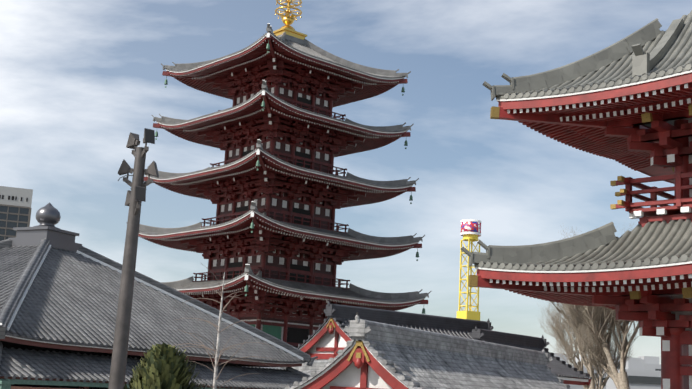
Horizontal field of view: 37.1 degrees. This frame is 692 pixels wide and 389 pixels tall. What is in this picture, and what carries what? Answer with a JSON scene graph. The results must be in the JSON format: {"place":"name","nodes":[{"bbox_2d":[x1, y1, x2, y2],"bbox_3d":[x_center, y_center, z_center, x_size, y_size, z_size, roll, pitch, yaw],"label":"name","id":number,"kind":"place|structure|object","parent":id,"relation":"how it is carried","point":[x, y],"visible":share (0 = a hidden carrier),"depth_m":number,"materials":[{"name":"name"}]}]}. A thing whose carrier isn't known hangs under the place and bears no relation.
{"place":"outdoors","nodes":[
{"label":"outdoors","id":0,"kind":"place"},
{"bbox_2d":[0,186,32,240],"bbox_3d":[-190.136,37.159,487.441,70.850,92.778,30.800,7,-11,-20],"label":"hotel","id":1,"kind":"structure","parent":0,"point":[15,207],"depth_m":488.55,"materials":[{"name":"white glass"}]},
{"bbox_2d":[0,202,317,388],"bbox_3d":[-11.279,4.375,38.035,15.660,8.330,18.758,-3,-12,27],"label":"hall","id":2,"kind":"structure","parent":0,"point":[59,292],"depth_m":35.08,"materials":[{"name":"tile"}]},
{"bbox_2d":[0,0,691,364],"label":"sky","id":3,"kind":"structure","parent":0,"point":[77,77],"materials":[{"name":"blue"}]},
{"bbox_2d":[280,300,591,388],"bbox_3d":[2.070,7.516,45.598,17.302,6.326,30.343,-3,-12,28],"label":"roofs","id":4,"kind":"structure","parent":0,"point":[352,347],"depth_m":36.22,"materials":[{"name":"tile"}]},
{"bbox_2d":[554,353,660,388],"bbox_3d":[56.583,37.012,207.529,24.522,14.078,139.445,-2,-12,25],"label":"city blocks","id":5,"kind":"structure","parent":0,"point":[643,372],"depth_m":188.21,"materials":[{"name":"grey concrete"}]},
{"label":"ground","id":6,"kind":"structure","parent":0,"visible":0},
{"bbox_2d":[108,128,158,388],"bbox_3d":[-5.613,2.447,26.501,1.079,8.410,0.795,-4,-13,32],"label":"speaker pole","id":7,"kind":"object","parent":6,"relation":"on","point":[136,196],"visible":1,"depth_m":26.56,"materials":[{"name":"grey metal"}]},
{"bbox_2d":[123,342,206,388],"bbox_3d":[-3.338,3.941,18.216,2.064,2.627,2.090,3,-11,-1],"label":"conifer","id":8,"kind":"object","parent":6,"relation":"on","point":[163,366],"visible":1,"depth_m":18.02,"materials":[{"name":"green plant"}]},
{"bbox_2d":[126,0,431,369],"bbox_3d":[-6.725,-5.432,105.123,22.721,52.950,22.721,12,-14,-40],"label":"pagoda","id":9,"kind":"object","parent":6,"relation":"on","point":[273,244],"visible":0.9,"depth_m":100.47,"materials":[{"name":"wood"}]},
{"bbox_2d":[173,223,638,388],"bbox_3d":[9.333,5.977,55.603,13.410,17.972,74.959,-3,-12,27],"label":"bare trees","id":10,"kind":"object","parent":6,"relation":"on","point":[586,320],"visible":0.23,"depth_m":75.29,"materials":[{"name":"brown plant"}]},
{"bbox_2d":[456,219,480,320],"bbox_3d":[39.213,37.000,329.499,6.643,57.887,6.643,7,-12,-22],"label":"drop tower","id":11,"kind":"structure","parent":6,"relation":"on","point":[470,233],"depth_m":331.32,"materials":[{"name":"yellow metal"}]},
{"bbox_2d":[461,10,691,388],"bbox_3d":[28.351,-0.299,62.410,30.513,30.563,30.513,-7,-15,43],"label":"temple gate","id":12,"kind":"structure","parent":6,"relation":"on","point":[626,101],"depth_m":60.39,"materials":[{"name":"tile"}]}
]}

